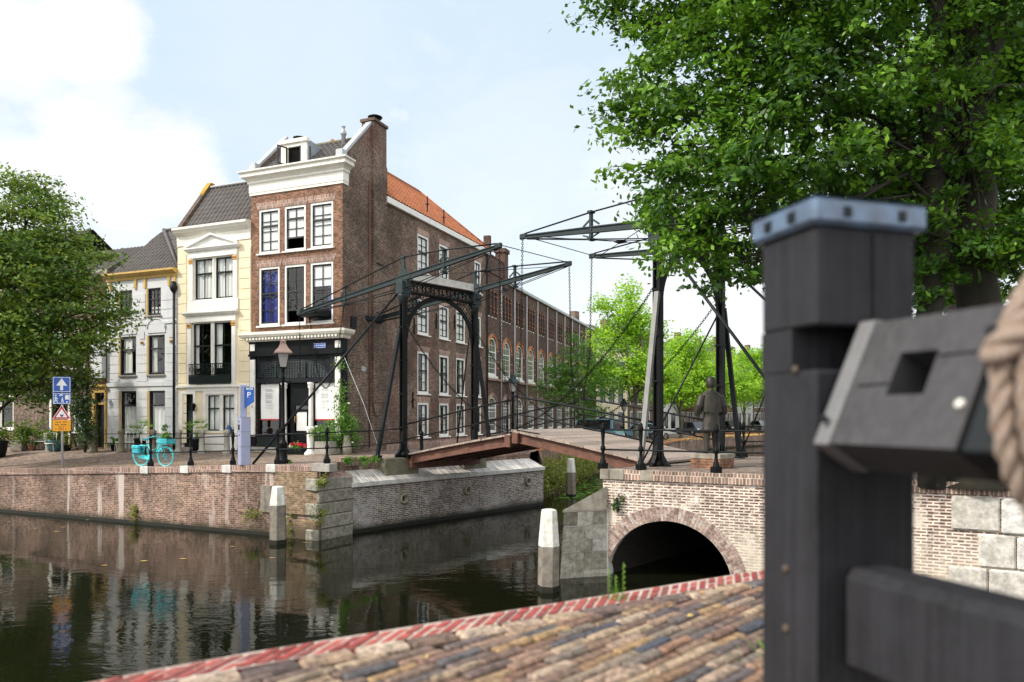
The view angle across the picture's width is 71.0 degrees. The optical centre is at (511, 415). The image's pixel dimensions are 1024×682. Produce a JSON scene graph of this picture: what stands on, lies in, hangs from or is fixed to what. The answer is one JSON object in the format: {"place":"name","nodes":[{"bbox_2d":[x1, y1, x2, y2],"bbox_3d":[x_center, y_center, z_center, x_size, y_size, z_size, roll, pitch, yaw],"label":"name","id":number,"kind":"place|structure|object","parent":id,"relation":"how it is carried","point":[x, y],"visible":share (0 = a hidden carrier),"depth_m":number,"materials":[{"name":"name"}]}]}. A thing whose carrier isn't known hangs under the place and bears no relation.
{"place":"outdoors","nodes":[
{"label":"outdoors","id":0,"kind":"place"},
{"bbox_2d":[0,446,762,681],"bbox_3d":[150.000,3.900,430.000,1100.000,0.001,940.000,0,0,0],"label":"water","id":1,"kind":"structure","parent":0,"point":[73,608],"depth_m":16.57,"materials":[{"name":"black liquid"}]},
{"bbox_2d":[0,462,352,540],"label":"quay wall","id":2,"kind":"structure","parent":1,"relation":"in","point":[209,497],"depth_m":24.75,"materials":[{"name":"brick"}]},
{"bbox_2d":[238,385,253,465],"bbox_3d":[-8.868,0.322,23.928,0.474,2.680,0.340,0,0,-35],"label":"parking meter","id":3,"kind":"object","parent":2,"relation":"on","point":[246,396],"visible":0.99,"depth_m":23.84,"materials":[{"name":"blue metal"}]},
{"bbox_2d":[236,501,263,528],"bbox_3d":[-8.450,3.243,23.635,1.310,1.038,1.066,0,0,-16],"label":"wall weed","id":4,"kind":"object","parent":2,"relation":"attached to","point":[252,512],"depth_m":23.50,"materials":[{"name":"green plant"}]},
{"bbox_2d":[147,427,401,466],"bbox_3d":[-8.521,1.107,24.205,9.177,1.498,3.469,0,0,0],"label":"railing","id":5,"kind":"object","parent":2,"relation":"on","point":[277,460],"visible":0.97,"depth_m":24.14,"materials":[{"name":"metal"}]},
{"bbox_2d":[269,486,286,544],"bbox_3d":[-7.134,3.330,21.900,0.482,2.340,0.556,0,0,-11],"label":"mooring pile","id":6,"kind":"object","parent":1,"relation":"in","point":[277,535],"visible":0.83,"depth_m":21.71,"materials":[{"name":"grey wood"}]},
{"bbox_2d":[94,571,762,681],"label":"quay wall","id":7,"kind":"structure","parent":1,"relation":"in","point":[239,663],"depth_m":2.92,"materials":[{"name":"brick"}]},
{"bbox_2d":[600,562,631,602],"bbox_3d":[0.499,0.805,3.472,0.159,0.190,0.088,0,0,0],"label":"grass tuft","id":8,"kind":"object","parent":7,"relation":"on","point":[614,596],"visible":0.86,"depth_m":3.47,"materials":[{"name":"green plant"}]},
{"bbox_2d":[336,450,544,533],"bbox_3d":[-2.377,2.913,27.962,1.510,2.975,10.400,0,0,41],"label":"bridge abutment","id":9,"kind":"object","parent":1,"relation":"in","point":[391,492],"visible":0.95,"depth_m":26.57,"materials":[{"name":"grey brick"}]},
{"bbox_2d":[252,242,577,468],"bbox_3d":[-4.440,-1.910,26.522,12.130,7.620,9.172,0,0,42],"label":"drawbridge half","id":10,"kind":"object","parent":9,"relation":"on","point":[475,450],"visible":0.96,"depth_m":25.90,"materials":[{"name":"paint"}]},
{"bbox_2d":[537,508,559,592],"bbox_3d":[0.814,3.290,15.972,0.436,2.420,0.503,1,0,-20],"label":"mooring pile","id":11,"kind":"object","parent":1,"relation":"in","point":[548,563],"visible":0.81,"depth_m":15.80,"materials":[{"name":"white concrete"}]},
{"bbox_2d":[566,458,575,496],"bbox_3d":[2.833,3.280,34.500,0.426,2.440,0.492,0,0,-11],"label":"mooring pile","id":12,"kind":"object","parent":1,"relation":"in","point":[570,481],"visible":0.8,"depth_m":34.33,"materials":[{"name":"grey wood"}]},
{"bbox_2d":[557,475,602,499],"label":"lily pads","id":13,"kind":"object","parent":1,"relation":"on","point":[584,486],"visible":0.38,"depth_m":37.18,"materials":[{"name":"green plant"}]},
{"bbox_2d":[538,432,762,477],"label":"canal bank wall","id":14,"kind":"structure","parent":1,"relation":"in","point":[696,444],"depth_m":71.89,"materials":[{"name":"brick"}]},
{"bbox_2d":[537,451,598,496],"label":"hanging plants","id":15,"kind":"object","parent":14,"relation":"hanging from","point":[554,473],"visible":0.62,"depth_m":36.27,"materials":[{"name":"green plant"}]},
{"bbox_2d":[560,468,1023,597],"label":"arch bridge wall","id":16,"kind":"structure","parent":1,"relation":"in","point":[971,537],"depth_m":16.24,"materials":[{"name":"brick"}]},
{"bbox_2d":[608,494,624,512],"bbox_3d":[2.564,2.125,17.391,0.422,0.501,0.352,0,0,-24],"label":"wall weed","id":17,"kind":"object","parent":16,"relation":"attached to","point":[615,505],"depth_m":17.33,"materials":[{"name":"green plant"}]},
{"bbox_2d":[598,423,762,472],"bbox_3d":[5.660,0.760,15.975,7.953,1.180,0.262,0,0,27],"label":"railing","id":18,"kind":"object","parent":16,"relation":"on","point":[716,467],"visible":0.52,"depth_m":17.11,"materials":[{"name":"metal"}]},
{"bbox_2d":[0,429,762,468],"bbox_3d":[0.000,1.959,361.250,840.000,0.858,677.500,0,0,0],"label":"street","id":19,"kind":"structure","parent":0,"point":[104,456],"depth_m":30.50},
{"bbox_2d":[0,425,16,457],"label":"plant pot","id":20,"kind":"object","parent":19,"relation":"on","point":[4,442],"visible":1,"depth_m":34.22,"materials":[{"name":"stone"}]},
{"bbox_2d":[4,418,34,450],"bbox_3d":[-24.565,0.951,35.837,1.308,1.614,1.372,0,0,0],"label":"plant pot","id":21,"kind":"object","parent":19,"relation":"on","point":[16,446],"visible":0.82,"depth_m":35.63,"materials":[{"name":"green plant"}]},
{"bbox_2d":[12,415,47,449],"bbox_3d":[-23.819,0.855,35.984,1.694,1.749,1.534,0,0,-17],"label":"plant pot","id":22,"kind":"object","parent":19,"relation":"on","point":[32,446],"visible":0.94,"depth_m":35.66,"materials":[{"name":"ceramic"}]},
{"bbox_2d":[40,428,70,450],"bbox_3d":[-22.220,1.085,34.999,1.397,1.287,1.233,0,0,19],"label":"plant pot","id":23,"kind":"object","parent":19,"relation":"on","point":[57,446],"visible":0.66,"depth_m":34.79,"materials":[{"name":"teal ceramic"}]},
{"bbox_2d":[0,229,112,446],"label":"brown house","id":24,"kind":"structure","parent":19,"relation":"on","point":[17,412],"depth_m":37.59,"materials":[{"name":"brick"}]},
{"bbox_2d":[0,395,13,430],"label":"window","id":25,"kind":"structure","parent":24,"relation":"in","point":[1,415],"depth_m":38.06,"materials":[{"name":"paint"}]},
{"bbox_2d":[52,377,70,467],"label":"traffic signs","id":26,"kind":"object","parent":19,"relation":"on","point":[62,385],"visible":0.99,"depth_m":27.95,"materials":[{"name":"blue metal"}]},
{"bbox_2d":[24,352,105,451],"bbox_3d":[-21.365,-1.060,34.016,4.621,5.579,1.483,0,0,15],"label":"ivy","id":27,"kind":"object","parent":19,"relation":"on","point":[78,408],"visible":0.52,"depth_m":33.62,"materials":[{"name":"green plant"}]},
{"bbox_2d":[59,433,73,450],"bbox_3d":[-21.563,1.277,34.860,0.826,0.868,0.790,0,0,20],"label":"plant pot","id":28,"kind":"object","parent":19,"relation":"on","point":[67,446],"visible":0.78,"depth_m":34.76,"materials":[{"name":"black paint"}]},
{"bbox_2d":[0,162,152,418],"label":"broadleaf tree","id":29,"kind":"object","parent":19,"relation":"on","point":[22,324],"visible":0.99,"depth_m":28.53,"materials":[{"name":"green plant"}]},
{"bbox_2d":[44,246,143,448],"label":"ivy grown house","id":30,"kind":"structure","parent":19,"relation":"on","point":[101,414],"depth_m":35.46,"materials":[{"name":"brick"}]},
{"bbox_2d":[122,416,156,444],"bbox_3d":[-17.211,0.812,33.267,1.764,1.712,1.759,0,0,-28],"label":"plant pot","id":31,"kind":"object","parent":19,"relation":"on","point":[146,423],"visible":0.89,"depth_m":33.11,"materials":[{"name":"black paint"}]},
{"bbox_2d":[102,227,177,450],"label":"white house","id":32,"kind":"structure","parent":19,"relation":"on","point":[143,376],"depth_m":34.27,"materials":[{"name":"paint"}]},
{"bbox_2d":[118,336,136,376],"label":"window","id":33,"kind":"structure","parent":32,"relation":"in","point":[127,365],"depth_m":34.80,"materials":[{"name":"paint"}]},
{"bbox_2d":[122,391,136,436],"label":"window","id":34,"kind":"structure","parent":32,"relation":"in","point":[128,413],"depth_m":34.78,"materials":[{"name":"paint"}]},
{"bbox_2d":[145,288,161,316],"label":"window","id":35,"kind":"structure","parent":32,"relation":"in","point":[154,311],"depth_m":34.05,"materials":[{"name":"paint"}]},
{"bbox_2d":[146,335,165,375],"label":"window","id":36,"kind":"structure","parent":32,"relation":"in","point":[155,348],"depth_m":34.12,"materials":[{"name":"glass"}]},
{"bbox_2d":[148,391,164,436],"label":"window","id":37,"kind":"structure","parent":32,"relation":"in","point":[157,411],"depth_m":34.09,"materials":[{"name":"paint"}]},
{"bbox_2d":[131,436,174,465],"bbox_3d":[-12.938,1.287,25.901,1.874,1.110,0.588,0,0,18],"label":"bicycle","id":38,"kind":"object","parent":19,"relation":"on","point":[140,449],"visible":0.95,"depth_m":25.86,"materials":[{"name":"teal paint"}]},
{"bbox_2d":[88,429,231,453],"bbox_3d":[-15.932,1.174,32.210,8.449,1.208,0.420,0,0,22],"label":"stone post fence","id":39,"kind":"object","parent":19,"relation":"on","point":[121,443],"visible":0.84,"depth_m":31.79,"materials":[{"name":"concrete"}]},
{"bbox_2d":[180,417,211,452],"bbox_3d":[-14.005,0.810,31.867,1.618,1.675,1.899,0,0,-25],"label":"plant pot","id":40,"kind":"object","parent":19,"relation":"on","point":[195,444],"visible":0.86,"depth_m":31.77,"materials":[{"name":"black paint"}]},
{"bbox_2d":[171,181,250,451],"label":"cream house","id":41,"kind":"structure","parent":19,"relation":"on","point":[212,232],"depth_m":32.73,"materials":[{"name":"paint"}]},
{"bbox_2d":[185,395,192,446],"bbox_3d":[-14.886,0.268,33.266,0.634,2.465,0.080,0,0,22],"label":"door","id":42,"kind":"structure","parent":41,"relation":"in","point":[189,413],"depth_m":33.27,"materials":[{"name":"black paint"}]},
{"bbox_2d":[193,322,211,374],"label":"window","id":43,"kind":"structure","parent":41,"relation":"in","point":[196,326],"depth_m":33.11,"materials":[{"name":"white paint"}]},
{"bbox_2d":[194,257,212,300],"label":"window","id":44,"kind":"structure","parent":41,"relation":"in","point":[203,267],"depth_m":32.98,"materials":[{"name":"white paint"}]},
{"bbox_2d":[207,394,219,431],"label":"window","id":45,"kind":"structure","parent":41,"relation":"in","point":[213,400],"depth_m":32.78,"materials":[{"name":"grey glass"}]},
{"bbox_2d":[213,321,230,383],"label":"window","id":46,"kind":"structure","parent":41,"relation":"in","point":[218,326],"depth_m":32.65,"materials":[{"name":"white paint"}]},
{"bbox_2d":[215,255,232,298],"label":"window","id":47,"kind":"structure","parent":41,"relation":"in","point":[223,264],"depth_m":32.55,"materials":[{"name":"glass"}]},
{"bbox_2d":[222,394,233,431],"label":"window","id":48,"kind":"structure","parent":41,"relation":"in","point":[227,399],"depth_m":32.47,"materials":[{"name":"white paint"}]},
{"bbox_2d":[274,339,291,463],"bbox_3d":[-7.651,-0.441,24.000,0.578,4.218,0.578,0,0,-20],"label":"street lamp","id":49,"kind":"object","parent":19,"relation":"on","point":[282,351],"visible":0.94,"depth_m":23.91,"materials":[{"name":"metal"}]},
{"bbox_2d":[287,442,306,454],"bbox_3d":[-8.923,1.328,29.781,0.942,0.587,0.636,0,0,22],"label":"flower box","id":50,"kind":"object","parent":19,"relation":"on","point":[297,445],"visible":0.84,"depth_m":29.63,"materials":[{"name":"black paint"}]},
{"bbox_2d":[304,426,314,454],"bbox_3d":[-8.249,1.044,29.395,0.488,1.210,0.500,0,0,0],"label":"bollard","id":51,"kind":"object","parent":19,"relation":"on","point":[310,442],"visible":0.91,"depth_m":29.27,"materials":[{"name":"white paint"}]},
{"bbox_2d":[237,114,387,453],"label":"corner house","id":52,"kind":"structure","parent":19,"relation":"on","point":[318,221],"depth_m":31.18,"materials":[{"name":"red brick"}]},
{"bbox_2d":[256,208,280,255],"bbox_3d":[-10.619,-8.035,31.463,1.300,2.023,0.250,0,0,22],"label":"window","id":53,"kind":"structure","parent":52,"relation":"in","point":[269,219],"depth_m":31.54,"materials":[{"name":"white paint"}]},
{"bbox_2d":[256,266,280,327],"bbox_3d":[-10.609,-5.179,31.489,1.300,2.650,0.305,0,0,22],"label":"window","id":54,"kind":"structure","parent":52,"relation":"in","point":[269,277],"depth_m":31.55,"materials":[{"name":"white paint"}]},
{"bbox_2d":[257,383,280,436],"bbox_3d":[-10.611,-0.239,31.507,1.297,2.344,0.120,0,0,22],"label":"shop window","id":55,"kind":"structure","parent":52,"relation":"in","point":[268,395],"depth_m":31.53,"materials":[{"name":"black paint"}]},
{"bbox_2d":[281,204,306,252],"bbox_3d":[-9.336,-8.035,30.948,1.297,2.023,0.250,0,0,22],"label":"window","id":56,"kind":"structure","parent":52,"relation":"in","point":[295,216],"depth_m":31.02,"materials":[{"name":"white paint"}]},
{"bbox_2d":[281,263,306,326],"bbox_3d":[-9.336,-5.179,30.948,1.297,2.650,0.250,0,0,22],"label":"window","id":57,"kind":"structure","parent":52,"relation":"in","point":[287,267],"depth_m":31.02,"materials":[{"name":"white paint"}]},
{"bbox_2d":[290,383,308,442],"bbox_3d":[-9.070,-0.021,30.933,1.128,2.781,0.157,0,0,22],"label":"shop door","id":58,"kind":"structure","parent":52,"relation":"in","point":[299,392],"depth_m":30.97,"materials":[{"name":"black paint"}]},
{"bbox_2d":[307,200,334,250],"bbox_3d":[-8.051,-8.035,30.432,1.337,2.023,0.250,0,0,22],"label":"window","id":59,"kind":"structure","parent":52,"relation":"in","point":[321,213],"depth_m":30.51,"materials":[{"name":"white paint"}]},
{"bbox_2d":[307,261,334,324],"bbox_3d":[-8.042,-5.179,30.456,1.337,2.650,0.301,0,0,22],"label":"window","id":60,"kind":"structure","parent":52,"relation":"in","point":[322,276],"depth_m":30.49,"materials":[{"name":"white paint"}]},
{"bbox_2d":[313,382,335,437],"bbox_3d":[-7.908,-0.239,30.422,1.318,2.344,0.120,0,0,22],"label":"shop window","id":61,"kind":"structure","parent":52,"relation":"in","point":[323,399],"depth_m":30.45,"materials":[{"name":"white paint"}]},
{"bbox_2d":[315,441,336,454],"bbox_3d":[-7.631,1.339,29.417,0.720,0.550,0.560,0,0,22],"label":"stone trough","id":62,"kind":"object","parent":19,"relation":"on","point":[331,451],"visible":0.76,"depth_m":29.20,"materials":[{"name":"beige stone"}]},
{"bbox_2d":[305,355,367,451],"bbox_3d":[-7.152,-0.419,29.575,2.335,4.128,1.592,0,0,0],"label":"climbing rose","id":63,"kind":"object","parent":19,"relation":"on","point":[341,422],"visible":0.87,"depth_m":29.52,"materials":[{"name":"green plant"}]},
{"bbox_2d":[342,435,351,454],"bbox_3d":[-6.777,1.211,29.505,0.370,0.840,0.370,0,0,0],"label":"corner guard stone","id":64,"kind":"object","parent":19,"relation":"on","point":[346,450],"visible":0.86,"depth_m":29.37,"materials":[{"name":"grey stone"}]},
{"bbox_2d":[250,139,489,449],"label":"brick warehouse","id":65,"kind":"structure","parent":19,"relation":"on","point":[418,221],"depth_m":37.63,"materials":[{"name":"brown brick"}]},
{"bbox_2d":[417,299,430,336],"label":"window","id":66,"kind":"structure","parent":65,"relation":"in","point":[423,319],"depth_m":36.67,"materials":[{"name":"white paint"}]},
{"bbox_2d":[417,351,430,394],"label":"window","id":67,"kind":"structure","parent":65,"relation":"in","point":[424,363],"depth_m":36.74,"materials":[{"name":"white paint"}]},
{"bbox_2d":[417,402,430,438],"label":"window","id":68,"kind":"structure","parent":65,"relation":"in","point":[424,406],"depth_m":36.79,"materials":[{"name":"white paint"}]},
{"bbox_2d":[418,233,430,275],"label":"window","id":69,"kind":"structure","parent":65,"relation":"in","point":[423,242],"depth_m":36.59,"materials":[{"name":"white paint"}]},
{"bbox_2d":[439,243,448,278],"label":"window","id":70,"kind":"structure","parent":65,"relation":"in","point":[446,276],"depth_m":38.63,"materials":[{"name":"white paint"}]},
{"bbox_2d":[439,305,450,341],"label":"window","id":71,"kind":"structure","parent":65,"relation":"in","point":[443,313],"depth_m":38.74,"materials":[{"name":"glass"}]},
{"bbox_2d":[439,354,450,396],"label":"window","id":72,"kind":"structure","parent":65,"relation":"in","point":[445,359],"depth_m":38.88,"materials":[{"name":"white paint"}]},
{"bbox_2d":[439,403,450,437],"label":"window","id":73,"kind":"structure","parent":65,"relation":"in","point":[445,406],"depth_m":38.88,"materials":[{"name":"white paint"}]},
{"bbox_2d":[456,310,466,344],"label":"window","id":74,"kind":"structure","parent":65,"relation":"in","point":[460,323],"depth_m":40.53,"materials":[{"name":"white paint"}]},
{"bbox_2d":[456,357,466,396],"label":"window","id":75,"kind":"structure","parent":65,"relation":"in","point":[461,368],"depth_m":40.74,"materials":[{"name":"white paint"}]},
{"bbox_2d":[456,404,466,436],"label":"window","id":76,"kind":"structure","parent":65,"relation":"in","point":[462,421],"depth_m":40.83,"materials":[{"name":"white paint"}]},
{"bbox_2d":[6,433,762,467],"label":"fallen leaves","id":77,"kind":"object","parent":19,"relation":"on","point":[293,456],"visible":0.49,"depth_m":30.86,"materials":[{"name":"orange plant"}]},
{"bbox_2d":[506,374,519,432],"bbox_3d":[0.046,-0.271,38.000,0.755,3.842,0.755,0,0,-20],"label":"street lamp","id":78,"kind":"object","parent":19,"relation":"on","point":[512,387],"visible":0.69,"depth_m":37.92,"materials":[{"name":"metal"}]},
{"bbox_2d":[483,235,597,436],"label":"brick factory","id":79,"kind":"structure","parent":19,"relation":"on","point":[543,326],"depth_m":50.85,"materials":[{"name":"brown brick"}]},
{"bbox_2d":[488,397,495,432],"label":"window","id":80,"kind":"structure","parent":79,"relation":"in","point":[492,408],"depth_m":45.01,"materials":[{"name":"white paint"}]},
{"bbox_2d":[488,338,497,378],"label":"window","id":81,"kind":"structure","parent":79,"relation":"in","point":[492,345],"depth_m":44.85,"materials":[{"name":"glass"}]},
{"bbox_2d":[503,398,509,431],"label":"window","id":82,"kind":"structure","parent":79,"relation":"in","point":[505,403],"depth_m":47.47,"materials":[{"name":"white paint"}]},
{"bbox_2d":[503,342,509,379],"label":"window","id":83,"kind":"structure","parent":79,"relation":"in","point":[506,352],"depth_m":47.61,"materials":[{"name":"white paint"}]},
{"bbox_2d":[516,346,523,382],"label":"window","id":84,"kind":"structure","parent":79,"relation":"in","point":[518,376],"depth_m":50.01,"materials":[{"name":"glass"}]},
{"bbox_2d":[528,349,534,383],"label":"window","id":85,"kind":"structure","parent":79,"relation":"in","point":[531,358],"depth_m":52.79,"materials":[{"name":"white paint"}]},
{"bbox_2d":[527,330,624,425],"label":"canal tree","id":86,"kind":"object","parent":19,"relation":"on","point":[565,373],"visible":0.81,"depth_m":45.73,"materials":[{"name":"green plant"}]},
{"bbox_2d":[569,311,626,428],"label":"canal house","id":87,"kind":"structure","parent":19,"relation":"on","point":[575,314],"depth_m":72.98,"materials":[{"name":"beige paint"}]},
{"bbox_2d":[575,419,624,435],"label":"parked car","id":88,"kind":"object","parent":19,"relation":"on","point":[610,424],"visible":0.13,"depth_m":54.06,"materials":[{"name":"blue paint"}]},
{"bbox_2d":[598,319,652,428],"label":"canal house","id":89,"kind":"structure","parent":19,"relation":"on","point":[639,413],"depth_m":77.57,"materials":[{"name":"brick"}]},
{"bbox_2d":[574,273,693,438],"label":"canal tree","id":90,"kind":"object","parent":19,"relation":"on","point":[634,373],"visible":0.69,"depth_m":53.45,"materials":[{"name":"green plant"}]},
{"bbox_2d":[625,326,742,437],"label":"canal tree","id":91,"kind":"object","parent":19,"relation":"on","point":[693,388],"visible":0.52,"depth_m":64.82,"materials":[{"name":"green plant"}]},
{"bbox_2d":[675,422,702,434],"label":"parked car","id":92,"kind":"object","parent":19,"relation":"on","point":[692,425],"visible":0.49,"depth_m":75.67,"materials":[{"name":"paint"}]},
{"bbox_2d":[669,346,762,409],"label":"canal tree","id":93,"kind":"object","parent":19,"relation":"on","point":[743,378],"visible":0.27,"depth_m":82.74,"materials":[{"name":"green plant"}]},
{"bbox_2d":[706,337,752,429],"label":"canal house","id":94,"kind":"structure","parent":19,"relation":"on","point":[748,416],"depth_m":104.93,"materials":[{"name":"white paint"}]},
{"bbox_2d":[725,342,762,429],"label":"canal tree","id":95,"kind":"object","parent":19,"relation":"on","point":[748,365],"visible":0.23,"depth_m":90.13,"materials":[{"name":"green plant"}]},
{"bbox_2d":[731,347,762,419],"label":"canal house","id":96,"kind":"structure","parent":19,"relation":"on","point":[759,415],"depth_m":109.19,"materials":[{"name":"brown brick"}]},
{"bbox_2d":[0,0,1023,352],"label":"sky","id":97,"kind":"structure","parent":0,"point":[138,106],"materials":[{"name":"white"}]},
{"bbox_2d":[617,327,678,433],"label":"canal house","id":98,"kind":"structure","parent":0,"point":[671,421],"depth_m":83.91,"materials":[{"name":"white paint"}]},
{"bbox_2d":[664,342,698,432],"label":"canal house","id":99,"kind":"structure","parent":0,"point":[688,411],"depth_m":88.09,"materials":[{"name":"red brick"}]},
{"bbox_2d":[616,456,916,478],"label":"square","id":100,"kind":"structure","parent":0,"point":[751,464],"depth_m":18.36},
{"bbox_2d":[690,453,734,468],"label":"statue plinth","id":101,"kind":"structure","parent":100,"relation":"on","point":[705,460],"depth_m":18.10,"materials":[{"name":"red brick"}]},
{"bbox_2d":[693,376,726,450],"bbox_3d":[5.088,-0.010,18.436,0.930,1.980,0.490,0,0,-12],"label":"statue","id":102,"kind":"object","parent":101,"relation":"on","point":[711,403],"visible":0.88,"depth_m":18.28,"materials":[{"name":"grey metal"}]},
{"bbox_2d":[736,421,762,457],"bbox_3d":[12.073,0.780,24.550,10.262,1.180,0.942,0,0,-16],"label":"railing","id":103,"kind":"object","parent":100,"relation":"on","point":[742,426],"visible":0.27,"depth_m":22.78,"materials":[{"name":"metal"}]},
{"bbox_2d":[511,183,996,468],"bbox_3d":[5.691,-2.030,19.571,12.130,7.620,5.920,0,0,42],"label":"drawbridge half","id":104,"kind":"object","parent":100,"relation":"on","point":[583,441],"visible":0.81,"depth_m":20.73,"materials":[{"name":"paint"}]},
{"bbox_2d":[547,0,1023,490],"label":"broadleaf tree","id":105,"kind":"object","parent":100,"relation":"on","point":[963,116],"visible":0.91,"depth_m":13.59,"materials":[{"name":"green plant"}]},
{"label":"pavement bed","id":106,"kind":"structure","parent":0,"visible":0},
{"bbox_2d":[179,579,762,681],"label":"border course","id":107,"kind":"object","parent":106,"relation":"on","point":[440,641],"visible":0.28,"depth_m":2.83,"materials":[{"name":"red brick"}]},
{"bbox_2d":[235,585,762,681],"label":"cobbles","id":108,"kind":"object","parent":106,"relation":"on","point":[666,642],"visible":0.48,"depth_m":2.68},
{"bbox_2d":[751,194,1023,681],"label":"windlass","id":109,"kind":"object","parent":108,"relation":"on","point":[875,391],"visible":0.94,"depth_m":1.66,"materials":[{"name":"grey paint"}]},
{"bbox_2d":[979,276,1023,516],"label":"rope coil","id":110,"kind":"object","parent":109,"relation":"attached to","point":[1001,351],"visible":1,"depth_m":1.16,"materials":[{"name":"beige fabric"}]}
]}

